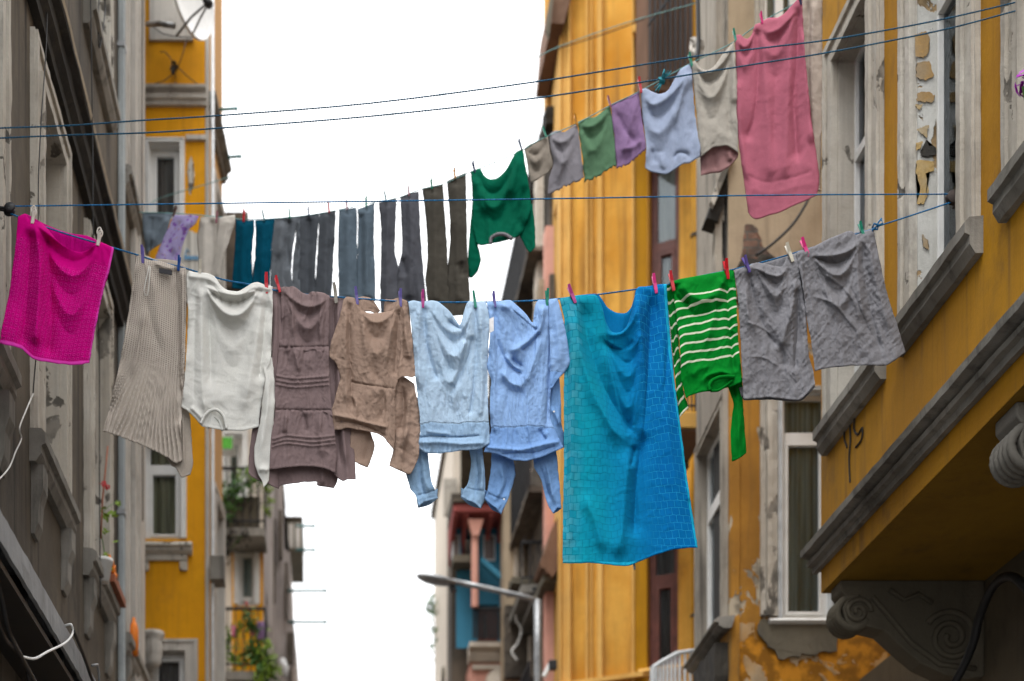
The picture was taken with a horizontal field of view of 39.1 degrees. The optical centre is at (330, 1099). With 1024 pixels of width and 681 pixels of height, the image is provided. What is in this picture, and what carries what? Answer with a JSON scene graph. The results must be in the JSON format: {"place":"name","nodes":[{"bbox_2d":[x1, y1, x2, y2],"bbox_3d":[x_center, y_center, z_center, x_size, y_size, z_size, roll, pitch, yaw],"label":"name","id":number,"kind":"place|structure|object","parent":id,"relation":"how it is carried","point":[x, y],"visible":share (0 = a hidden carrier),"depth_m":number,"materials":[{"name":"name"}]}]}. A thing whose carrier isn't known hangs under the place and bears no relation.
{"place":"outdoors","nodes":[
{"label":"outdoors","id":0,"kind":"place"},
{"bbox_2d":[130,617,138,655],"bbox_3d":[-1.740,-4.099,12.603,0.084,0.330,0.082,0,0,0],"label":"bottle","id":1,"kind":"object","parent":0,"point":[134,631],"visible":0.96,"depth_m":12.57,"materials":[{"name":"orange plastic"}]},
{"bbox_2d":[222,0,543,680],"label":"sky","id":2,"kind":"structure","parent":0,"point":[371,538],"materials":[{"name":"white"}]},
{"bbox_2d":[139,3,793,219],"bbox_3d":[0.903,-6.901,10.197,5.342,0.644,0.007,0,0,25],"label":"clothes line","id":3,"kind":"object","parent":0,"point":[483,166],"visible":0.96,"depth_m":10.11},
{"bbox_2d":[142,213,171,253],"bbox_3d":[-1.379,-6.882,11.241,0.275,0.348,0.060,0,0,24],"label":"cloth","id":4,"kind":"object","parent":3,"relation":"hanging from","point":[155,226],"visible":1,"depth_m":11.25,"materials":[{"name":"fabric"}]},
{"bbox_2d":[155,215,198,260],"bbox_3d":[-1.213,-6.763,11.174,0.386,0.401,0.049,0,0,24],"label":"scarf","id":5,"kind":"object","parent":3,"relation":"hanging from","point":[170,247],"visible":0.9,"depth_m":11.17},
{"bbox_2d":[197,215,234,281],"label":"trousers","id":6,"kind":"object","parent":3,"relation":"hanging from","point":[213,237],"visible":0.89,"depth_m":11.04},
{"bbox_2d":[232,219,274,288],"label":"trousers","id":7,"kind":"object","parent":3,"relation":"hanging from","point":[242,264],"visible":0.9,"depth_m":10.89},
{"bbox_2d":[270,216,300,290],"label":"trousers","id":8,"kind":"object","parent":3,"relation":"hanging from","point":[285,231],"visible":0.78,"depth_m":10.77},
{"bbox_2d":[298,211,335,295],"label":"trousers","id":9,"kind":"object","parent":3,"relation":"hanging from","point":[322,281],"visible":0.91,"depth_m":10.66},
{"bbox_2d":[338,203,375,301],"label":"trousers","id":10,"kind":"object","parent":3,"relation":"hanging from","point":[356,266],"visible":0.91,"depth_m":10.53,"materials":[{"name":"fabric"}]},
{"bbox_2d":[379,191,425,311],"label":"trousers","id":11,"kind":"object","parent":3,"relation":"hanging from","point":[406,275],"visible":0.88,"depth_m":10.36,"materials":[{"name":"fabric"}]},
{"bbox_2d":[422,173,469,315],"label":"trousers","id":12,"kind":"object","parent":3,"relation":"hanging from","point":[446,279],"visible":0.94,"depth_m":10.23,"materials":[{"name":"fabric"}]},
{"bbox_2d":[468,149,535,277],"bbox_3d":[1.202,-6.268,10.046,0.511,0.799,0.085,0,0,25],"label":"sweatshirt","id":13,"kind":"object","parent":3,"relation":"hanging from","point":[494,221],"visible":0.98,"depth_m":10.04,"materials":[{"name":"fabric"}]},
{"bbox_2d":[524,137,552,182],"bbox_3d":[1.457,-6.575,9.941,0.218,0.305,0.046,0,0,23],"label":"cloth","id":14,"kind":"object","parent":3,"relation":"hanging from","point":[539,159],"visible":1,"depth_m":9.94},
{"bbox_2d":[548,125,583,194],"bbox_3d":[1.627,-6.523,9.851,0.258,0.442,0.056,0,0,26],"label":"cloth","id":15,"kind":"object","parent":3,"relation":"hanging from","point":[567,167],"visible":1,"depth_m":9.85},
{"bbox_2d":[578,106,615,182],"bbox_3d":[1.827,-6.565,9.766,0.278,0.486,0.049,0,0,27],"label":"cloth","id":16,"kind":"object","parent":3,"relation":"hanging from","point":[597,137],"visible":1,"depth_m":9.76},
{"bbox_2d":[611,93,645,168],"bbox_3d":[2.024,-6.595,9.671,0.250,0.499,0.056,0,0,26],"label":"cloth","id":17,"kind":"object","parent":3,"relation":"hanging from","point":[630,142],"visible":1,"depth_m":9.67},
{"bbox_2d":[641,64,700,173],"bbox_3d":[2.280,-6.561,9.538,0.402,0.713,0.060,0,0,24],"label":"shirt","id":18,"kind":"object","parent":3,"relation":"hanging from","point":[671,133],"visible":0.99,"depth_m":9.53,"materials":[{"name":"fabric"}]},
{"bbox_2d":[692,42,737,175],"bbox_3d":[2.549,-6.558,9.425,0.305,0.830,0.087,0,0,25],"label":"blouse","id":19,"kind":"object","parent":3,"relation":"hanging from","point":[715,92],"visible":0.97,"depth_m":9.41,"materials":[{"name":"fabric"}]},
{"bbox_2d":[735,0,818,218],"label":"sheet","id":20,"kind":"object","parent":3,"relation":"hanging from","point":[777,149],"visible":0.98,"depth_m":9.25,"materials":[{"name":"fabric"}]},
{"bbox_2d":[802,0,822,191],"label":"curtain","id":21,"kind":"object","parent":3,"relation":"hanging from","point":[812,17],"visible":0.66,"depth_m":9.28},
{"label":"street","id":22,"kind":"structure","parent":0,"visible":0},
{"bbox_2d":[0,0,148,680],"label":"apartment building","id":23,"kind":"structure","parent":22,"relation":"on","point":[49,494],"depth_m":9.89,"materials":[{"name":"grey paint"}]},
{"bbox_2d":[0,0,21,400],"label":"window","id":24,"kind":"structure","parent":23,"relation":"in","point":[10,376],"depth_m":7.74,"materials":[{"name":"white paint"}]},
{"bbox_2d":[32,12,47,392],"bbox_3d":[-1.759,-5.527,8.608,0.050,2.599,0.321,0,0,0],"label":"cable","id":25,"kind":"object","parent":23,"relation":"attached to","point":[39,149],"visible":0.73,"depth_m":8.55,"materials":[{"name":"black rubber"}]},
{"bbox_2d":[0,510,95,680],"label":"canopy","id":26,"kind":"object","parent":23,"relation":"attached to","point":[37,625],"visible":0.93,"depth_m":7.59,"materials":[{"name":"grey metal"}]},
{"bbox_2d":[24,623,73,659],"bbox_3d":[-1.458,-2.390,7.403,0.055,0.593,1.306,0,0,-2],"label":"conduit","id":27,"kind":"object","parent":26,"relation":"attached to","point":[51,649],"visible":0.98,"depth_m":7.47,"materials":[{"name":"white plastic"}]},
{"bbox_2d":[0,585,36,680],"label":"cable","id":28,"kind":"object","parent":27,"relation":"attached to","point":[12,639],"visible":1,"depth_m":6.39,"materials":[{"name":"black rubber"}]},
{"bbox_2d":[71,629,93,680],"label":"cable","id":29,"kind":"object","parent":26,"relation":"attached to","point":[83,656],"visible":0.99,"depth_m":8.40,"materials":[{"name":"black rubber"}]},
{"bbox_2d":[29,27,80,532],"bbox_3d":[-1.834,-5.180,9.199,0.232,2.645,1.203,0,0,0],"label":"window","id":30,"kind":"structure","parent":23,"relation":"in","point":[51,408],"depth_m":9.29,"materials":[{"name":"glass"}]},
{"bbox_2d":[90,0,100,607],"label":"cable","id":31,"kind":"object","parent":23,"relation":"attached to","point":[97,320],"visible":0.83,"depth_m":9.95,"materials":[{"name":"black rubber"}]},
{"bbox_2d":[83,218,120,623],"bbox_3d":[-1.834,-5.180,11.071,0.233,2.646,1.203,0,0,0],"label":"window","id":32,"kind":"structure","parent":23,"relation":"in","point":[110,609],"depth_m":11.39,"materials":[{"name":"white paint"}]},
{"bbox_2d":[83,0,120,132],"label":"window","id":33,"kind":"structure","parent":23,"relation":"in","point":[102,58],"depth_m":11.18,"materials":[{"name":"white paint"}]},
{"bbox_2d":[98,556,112,584],"bbox_3d":[-1.740,-4.037,10.872,0.165,0.170,0.165,0,0,0],"label":"flower pot","id":34,"kind":"object","parent":23,"relation":"on","point":[107,562],"visible":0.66,"depth_m":10.82,"materials":[{"name":"ceramic"}]},
{"bbox_2d":[100,446,120,570],"bbox_3d":[-1.709,-4.550,11.073,0.089,0.997,0.824,0,0,0],"label":"potted plant","id":35,"kind":"object","parent":23,"relation":"on","point":[104,516],"visible":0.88,"depth_m":10.86,"materials":[{"name":"green plant"}]},
{"bbox_2d":[110,574,125,607],"bbox_3d":[-1.740,-4.070,11.400,0.120,0.060,0.600,0,0,0],"label":"window box","id":36,"kind":"object","parent":23,"relation":"on","point":[116,588],"visible":0.5,"depth_m":11.34,"materials":[{"name":"ceramic"}]},
{"bbox_2d":[117,0,126,680],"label":"drain pipe","id":37,"kind":"object","parent":23,"relation":"attached to","point":[122,52],"visible":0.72,"depth_m":12.16,"materials":[{"name":"metal"}]},
{"bbox_2d":[125,439,148,680],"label":"drainpipe","id":38,"kind":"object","parent":23,"relation":"in","point":[138,666],"depth_m":12.52,"materials":[{"name":"metal"}]},
{"bbox_2d":[125,0,148,255],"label":"window","id":39,"kind":"structure","parent":23,"relation":"in","point":[131,195],"depth_m":12.52,"materials":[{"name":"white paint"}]},
{"bbox_2d":[141,0,143,520],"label":"cable","id":40,"kind":"object","parent":23,"relation":"attached to","point":[142,206],"visible":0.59,"depth_m":13.16,"materials":[{"name":"metal"}]},
{"bbox_2d":[145,629,164,668],"bbox_3d":[-1.745,-4.413,14.000,0.230,0.360,0.230,0,0,0],"label":"stone capital","id":41,"kind":"object","parent":23,"relation":"attached to","point":[153,647],"visible":0.91,"depth_m":13.92,"materials":[{"name":"grey stone"}]},
{"bbox_2d":[145,0,231,680],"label":"bay house","id":42,"kind":"structure","parent":22,"relation":"on","point":[177,558],"depth_m":14.20,"materials":[{"name":"yellow paint"}]},
{"bbox_2d":[145,137,184,218],"bbox_3d":[-1.653,-9.178,14.261,0.404,0.793,0.228,0,0,0],"label":"window","id":43,"kind":"structure","parent":42,"relation":"in","point":[164,156],"depth_m":14.27,"materials":[{"name":"white plastic"}]},
{"bbox_2d":[145,447,192,555],"bbox_3d":[-1.666,-6.053,14.227,0.584,1.258,0.296,0,0,0],"label":"window","id":44,"kind":"structure","parent":42,"relation":"in","point":[165,489],"depth_m":14.28,"materials":[{"name":"white plastic"}]},
{"bbox_2d":[145,638,197,680],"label":"window","id":45,"kind":"structure","parent":42,"relation":"in","point":[179,659],"depth_m":14.17,"materials":[{"name":"paint"}]},
{"bbox_2d":[146,0,213,40],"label":"satellite dish","id":46,"kind":"object","parent":42,"relation":"attached to","point":[197,17],"visible":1,"depth_m":13.69,"materials":[{"name":"white metal"}]},
{"bbox_2d":[180,230,197,293],"bbox_3d":[-1.394,-8.317,14.167,0.273,0.759,0.026,0,0,0],"label":"shop sign","id":47,"kind":"object","parent":42,"relation":"attached to","point":[189,255],"visible":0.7,"depth_m":14.17,"materials":[{"name":"blue paint"}]},
{"bbox_2d":[210,0,225,680],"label":"drain pipe","id":48,"kind":"object","parent":42,"relation":"attached to","point":[217,571],"visible":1,"depth_m":14.17,"materials":[{"name":"metal"}]},
{"bbox_2d":[210,480,225,680],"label":"window","id":49,"kind":"structure","parent":42,"relation":"in","point":[219,511],"depth_m":15.19,"materials":[{"name":"white paint"}]},
{"bbox_2d":[210,167,225,288],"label":"window","id":50,"kind":"structure","parent":42,"relation":"in","point":[217,194],"depth_m":14.96,"materials":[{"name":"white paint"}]},
{"bbox_2d":[222,212,285,680],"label":"balcony house","id":51,"kind":"structure","parent":22,"relation":"on","point":[249,578],"depth_m":18.60,"materials":[{"name":"grey paint"}]},
{"bbox_2d":[222,436,236,455],"bbox_3d":[-1.310,-8.220,18.064,0.209,0.237,0.712,0,0,0],"label":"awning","id":52,"kind":"object","parent":51,"relation":"attached to","point":[228,446],"visible":0.67,"depth_m":17.82,"materials":[{"name":"plastic"}]},
{"bbox_2d":[222,430,247,503],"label":"window","id":53,"kind":"structure","parent":51,"relation":"in","point":[240,437],"depth_m":18.63,"materials":[{"name":"white plastic"}]},
{"bbox_2d":[222,467,266,552],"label":"balcony","id":54,"kind":"structure","parent":51,"relation":"attached to","point":[248,515],"depth_m":18.08,"materials":[{"name":"metal"}]},
{"bbox_2d":[226,519,253,564],"bbox_3d":[-1.227,-7.061,18.026,0.538,0.603,0.354,0,0,23],"label":"climbing plant","id":55,"kind":"object","parent":54,"relation":"hanging from","point":[229,540],"visible":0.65,"depth_m":18.00,"materials":[{"name":"green plant"}]},
{"bbox_2d":[222,466,271,522],"bbox_3d":[-1.091,-7.533,17.911,0.884,0.827,0.459,0,0,0],"label":"climbing plant","id":56,"kind":"object","parent":54,"relation":"hanging from","point":[232,492],"visible":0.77,"depth_m":17.92,"materials":[{"name":"green plant"}]},
{"bbox_2d":[260,484,275,517],"bbox_3d":[-0.779,-7.591,17.911,0.182,0.505,0.184,0,0,24],"label":"climbing plant","id":57,"kind":"object","parent":54,"relation":"hanging from","point":[268,490],"visible":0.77,"depth_m":17.92,"materials":[{"name":"green plant"}]},
{"bbox_2d":[234,552,259,604],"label":"window","id":58,"kind":"structure","parent":51,"relation":"in","point":[246,565],"depth_m":18.70,"materials":[{"name":"white plastic"}]},
{"bbox_2d":[226,607,268,680],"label":"balcony","id":59,"kind":"structure","parent":51,"relation":"attached to","point":[242,675],"depth_m":17.82,"materials":[{"name":"metal"}]},
{"bbox_2d":[226,620,248,670],"bbox_3d":[-1.247,-5.704,17.962,0.456,0.696,0.405,0,0,21],"label":"climbing plant","id":60,"kind":"object","parent":59,"relation":"hanging from","point":[231,658],"visible":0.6,"depth_m":17.99,"materials":[{"name":"green plant"}]},
{"bbox_2d":[241,607,262,633],"bbox_3d":[-0.966,-5.948,17.706,0.293,0.330,0.233,0,0,0],"label":"climbing plant","id":61,"kind":"object","parent":59,"relation":"hanging from","point":[249,624],"visible":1,"depth_m":17.70,"materials":[{"name":"green plant"}]},
{"bbox_2d":[240,636,279,680],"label":"climbing plant","id":62,"kind":"object","parent":59,"relation":"hanging from","point":[254,658],"visible":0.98,"depth_m":17.78,"materials":[{"name":"green plant"}]},
{"bbox_2d":[245,629,281,680],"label":"climbing plant","id":63,"kind":"object","parent":59,"relation":"attached to","point":[271,667],"visible":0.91,"depth_m":17.72,"materials":[{"name":"green plant"}]},
{"bbox_2d":[273,485,298,680],"bbox_3d":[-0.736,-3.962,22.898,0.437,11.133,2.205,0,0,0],"label":"house","id":64,"kind":"structure","parent":22,"relation":"on","point":[284,639],"depth_m":22.00,"materials":[{"name":"paint"}]},
{"bbox_2d":[286,516,304,582],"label":"bay window","id":65,"kind":"structure","parent":64,"relation":"attached to","point":[296,537],"depth_m":24.01,"materials":[{"name":"grey concrete"}]},
{"bbox_2d":[288,523,299,547],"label":"window","id":66,"kind":"structure","parent":65,"relation":"in","point":[290,525],"depth_m":23.98,"materials":[{"name":"grey plastic"}]},
{"bbox_2d":[431,397,490,680],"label":"cream building","id":67,"kind":"structure","parent":22,"relation":"on","point":[453,472],"depth_m":23.45,"materials":[{"name":"paint"}]},
{"bbox_2d":[424,588,437,660],"bbox_3d":[1.776,-8.188,24.533,0.325,1.195,0.414,0,0,0],"label":"climbing plant","id":68,"kind":"object","parent":67,"relation":"attached to","point":[430,611],"visible":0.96,"depth_m":24.50,"materials":[{"name":"green plant"}]},
{"bbox_2d":[447,493,502,680],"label":"blue house","id":69,"kind":"structure","parent":22,"relation":"on","point":[473,614],"depth_m":19.57,"materials":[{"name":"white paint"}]},
{"bbox_2d":[483,535,494,560],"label":"window","id":70,"kind":"structure","parent":69,"relation":"in","point":[488,545],"depth_m":19.57,"materials":[{"name":"white paint"}]},
{"bbox_2d":[416,573,541,680],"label":"street lamp","id":71,"kind":"object","parent":22,"relation":"on","point":[437,580],"visible":1,"depth_m":16.37,"materials":[{"name":"metal"}]},
{"bbox_2d":[500,469,531,680],"bbox_3d":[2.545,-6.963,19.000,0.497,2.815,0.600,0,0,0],"label":"stuccoed house","id":72,"kind":"structure","parent":22,"relation":"on","point":[512,668],"depth_m":18.85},
{"bbox_2d":[488,105,557,680],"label":"dark ruin","id":73,"kind":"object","parent":22,"relation":"on","point":[524,280],"visible":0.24,"depth_m":17.60,"materials":[{"name":"black stone"}]},
{"bbox_2d":[509,536,541,623],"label":"balcony","id":74,"kind":"structure","parent":73,"relation":"attached to","point":[520,606],"depth_m":17.61,"materials":[{"name":"metal"}]},
{"bbox_2d":[519,548,542,633],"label":"balcony","id":75,"kind":"structure","parent":73,"relation":"attached to","point":[527,622],"depth_m":18.12,"materials":[{"name":"metal"}]},
{"bbox_2d":[543,226,554,680],"bbox_3d":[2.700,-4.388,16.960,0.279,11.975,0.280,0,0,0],"label":"pink house","id":76,"kind":"structure","parent":22,"relation":"on","point":[548,514],"depth_m":16.90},
{"bbox_2d":[544,0,690,680],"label":"ochre facade","id":77,"kind":"structure","parent":22,"relation":"on","point":[619,623],"depth_m":16.02,"materials":[{"name":"paint"}]},
{"bbox_2d":[536,0,569,98],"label":"roof eave","id":78,"kind":"object","parent":77,"relation":"attached to","point":[555,17],"visible":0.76,"depth_m":16.44,"materials":[{"name":"brown wood"}]},
{"bbox_2d":[638,549,682,678],"bbox_3d":[3.721,-5.718,15.852,0.512,2.049,0.295,0,0,27],"label":"window","id":79,"kind":"structure","parent":77,"relation":"in","point":[663,566],"depth_m":15.95,"materials":[{"name":"red wood"}]},
{"bbox_2d":[636,0,692,125],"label":"slatted bay","id":80,"kind":"object","parent":77,"relation":"attached to","point":[663,36],"visible":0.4,"depth_m":15.05,"materials":[{"name":"metal"}]},
{"bbox_2d":[652,167,680,366],"bbox_3d":[3.735,-9.337,15.846,0.502,2.505,0.295,0,0,27],"label":"window","id":81,"kind":"structure","parent":77,"relation":"in","point":[665,211],"depth_m":15.95,"materials":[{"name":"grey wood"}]},
{"bbox_2d":[650,649,693,680],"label":"balcony","id":82,"kind":"structure","parent":77,"relation":"attached to","point":[654,672],"depth_m":13.79,"materials":[{"name":"white paint"}]},
{"bbox_2d":[676,390,695,469],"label":"balcony","id":83,"kind":"structure","parent":77,"relation":"attached to","point":[688,424],"depth_m":14.22,"materials":[{"name":"metal"}]},
{"bbox_2d":[690,0,695,680],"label":"drain pipe","id":84,"kind":"object","parent":22,"relation":"on","point":[693,220],"visible":0.33,"depth_m":15.27,"materials":[{"name":"metal"}]},
{"bbox_2d":[682,0,889,680],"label":"ruined bay building","id":85,"kind":"structure","parent":22,"relation":"on","point":[763,604],"depth_m":12.30,"materials":[{"name":"beige concrete"}]},
{"bbox_2d":[151,3,694,203],"bbox_3d":[0.722,-9.188,13.200,5.164,0.890,0.008,0,0,16],"label":"cord","id":86,"kind":"object","parent":85,"relation":"attached to","point":[426,100],"visible":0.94,"depth_m":13.15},
{"bbox_2d":[689,37,704,57],"bbox_3d":[3.278,-9.389,12.696,0.155,0.189,0.102,0,0,0],"label":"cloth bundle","id":87,"kind":"object","parent":85,"relation":"hanging from","point":[692,48],"visible":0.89,"depth_m":12.70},
{"bbox_2d":[695,0,700,61],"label":"cable","id":88,"kind":"object","parent":85,"relation":"attached to","point":[698,38],"visible":0.91,"depth_m":12.59,"materials":[{"name":"black rubber"}]},
{"bbox_2d":[682,388,734,673],"bbox_3d":[3.449,-5.100,12.890,0.243,2.105,1.344,0,0,2],"label":"window","id":89,"kind":"structure","parent":85,"relation":"in","point":[708,630],"depth_m":13.24,"materials":[{"name":"white plastic"}]},
{"bbox_2d":[755,0,795,24],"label":"window","id":90,"kind":"structure","parent":85,"relation":"in","point":[768,8],"depth_m":12.37,"materials":[{"name":"white plastic"}]},
{"bbox_2d":[755,199,809,256],"bbox_3d":[3.943,-7.622,12.200,0.595,0.787,0.024,0,0,0],"label":"overhead cable","id":91,"kind":"object","parent":85,"relation":"attached to","point":[784,232],"visible":0.69,"depth_m":12.19,"materials":[{"name":"metal"}]},
{"bbox_2d":[768,386,833,623],"bbox_3d":[4.112,-5.128,12.352,0.652,2.052,0.205,0,0,0],"label":"window","id":92,"kind":"structure","parent":85,"relation":"in","point":[801,600],"depth_m":12.42,"materials":[{"name":"white plastic"}]},
{"bbox_2d":[800,0,1023,680],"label":"ochre bay building","id":93,"kind":"structure","parent":22,"relation":"on","point":[912,549],"depth_m":8.69,"materials":[{"name":"paint"}]},
{"bbox_2d":[10,193,950,302],"bbox_3d":[0.917,-4.694,7.710,5.213,0.797,0.041,0,0,-6],"label":"clothes line","id":94,"kind":"object","parent":93,"relation":"attached to","point":[877,226],"visible":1,"depth_m":7.70,"materials":[{"name":"fabric"}]},
{"bbox_2d":[0,214,113,364],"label":"hand towel","id":95,"kind":"object","parent":94,"relation":"hanging from","point":[58,283],"visible":1,"depth_m":7.46,"materials":[{"name":"fabric"}]},
{"bbox_2d":[103,254,192,477],"bbox_3d":[-0.963,-3.898,7.529,0.474,1.195,0.111,0,0,-6],"label":"knit cardigan","id":96,"kind":"object","parent":94,"relation":"hanging from","point":[146,409],"visible":1,"depth_m":7.51,"materials":[{"name":"fabric"}]},
{"bbox_2d":[181,271,274,486],"bbox_3d":[-0.541,-3.826,7.555,0.499,1.152,0.123,0,0,-6],"label":"sweatshirt","id":97,"kind":"object","parent":94,"relation":"hanging from","point":[229,382],"visible":1,"depth_m":7.55,"materials":[{"name":"fabric"}]},
{"bbox_2d":[248,286,355,488],"bbox_3d":[-0.148,-3.810,7.616,0.579,1.078,0.121,0,0,-6],"label":"tiered dress","id":98,"kind":"object","parent":94,"relation":"hanging from","point":[309,443],"visible":1,"depth_m":7.59,"materials":[{"name":"fabric"}]},
{"bbox_2d":[329,296,419,473],"bbox_3d":[0.249,-3.846,7.645,0.512,0.958,0.106,0,0,-7],"label":"shirt","id":99,"kind":"object","parent":94,"relation":"hanging from","point":[371,355],"visible":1,"depth_m":7.63,"materials":[{"name":"beige fabric"}]},
{"bbox_2d":[406,300,489,507],"bbox_3d":[0.637,-3.765,7.710,0.449,1.125,0.145,0,0,-6],"label":"shirt","id":100,"kind":"object","parent":94,"relation":"hanging from","point":[451,361],"visible":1,"depth_m":7.68,"materials":[{"name":"blue fabric"}]},
{"bbox_2d":[484,298,569,513],"bbox_3d":[1.064,-3.777,7.748,0.477,1.185,0.160,0,0,-6],"label":"shirt","id":101,"kind":"object","parent":94,"relation":"hanging from","point":[528,362],"visible":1,"depth_m":7.71,"materials":[{"name":"blue fabric"}]},
{"bbox_2d":[560,284,697,565],"bbox_3d":[1.636,-3.702,7.792,0.774,1.582,0.120,0,0,-6],"label":"bath towel","id":102,"kind":"object","parent":94,"relation":"hanging from","point":[626,499],"visible":1,"depth_m":7.78,"materials":[{"name":"fabric"}]},
{"bbox_2d":[667,270,745,460],"bbox_3d":[2.087,-4.074,7.846,0.470,1.066,0.115,0,0,-9],"label":"striped jumper","id":103,"kind":"object","parent":94,"relation":"hanging from","point":[702,309],"visible":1,"depth_m":7.83,"materials":[{"name":"fabric"}]},
{"bbox_2d":[734,229,904,401],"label":"towels","id":104,"kind":"object","parent":94,"relation":"hanging from","point":[833,290],"visible":1,"depth_m":7.88,"materials":[{"name":"fabric"}]},
{"bbox_2d":[0,4,1014,138],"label":"clothes line","id":105,"kind":"object","parent":93,"relation":"attached to","point":[661,80],"visible":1,"depth_m":7.20,"materials":[{"name":"fabric"}]},
{"bbox_2d":[0,2,1014,128],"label":"clothes line","id":106,"kind":"object","parent":93,"relation":"attached to","point":[274,111],"visible":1,"depth_m":7.20,"materials":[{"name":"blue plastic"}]},
{"bbox_2d":[813,0,885,455],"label":"window","id":107,"kind":"structure","parent":93,"relation":"in","point":[852,79],"depth_m":9.80,"materials":[{"name":"white plastic"}]},
{"bbox_2d":[895,0,983,357],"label":"window","id":108,"kind":"structure","parent":93,"relation":"in","point":[926,278],"depth_m":8.47,"materials":[{"name":"paint"}]},
{"bbox_2d":[951,572,1023,680],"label":"cable","id":109,"kind":"object","parent":93,"relation":"attached to","point":[1016,579],"visible":1,"depth_m":9.38,"materials":[{"name":"black rubber"}]},
{"bbox_2d":[987,0,1023,222],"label":"window","id":110,"kind":"structure","parent":93,"relation":"in","point":[1005,194],"depth_m":7.25,"materials":[{"name":"paint"}]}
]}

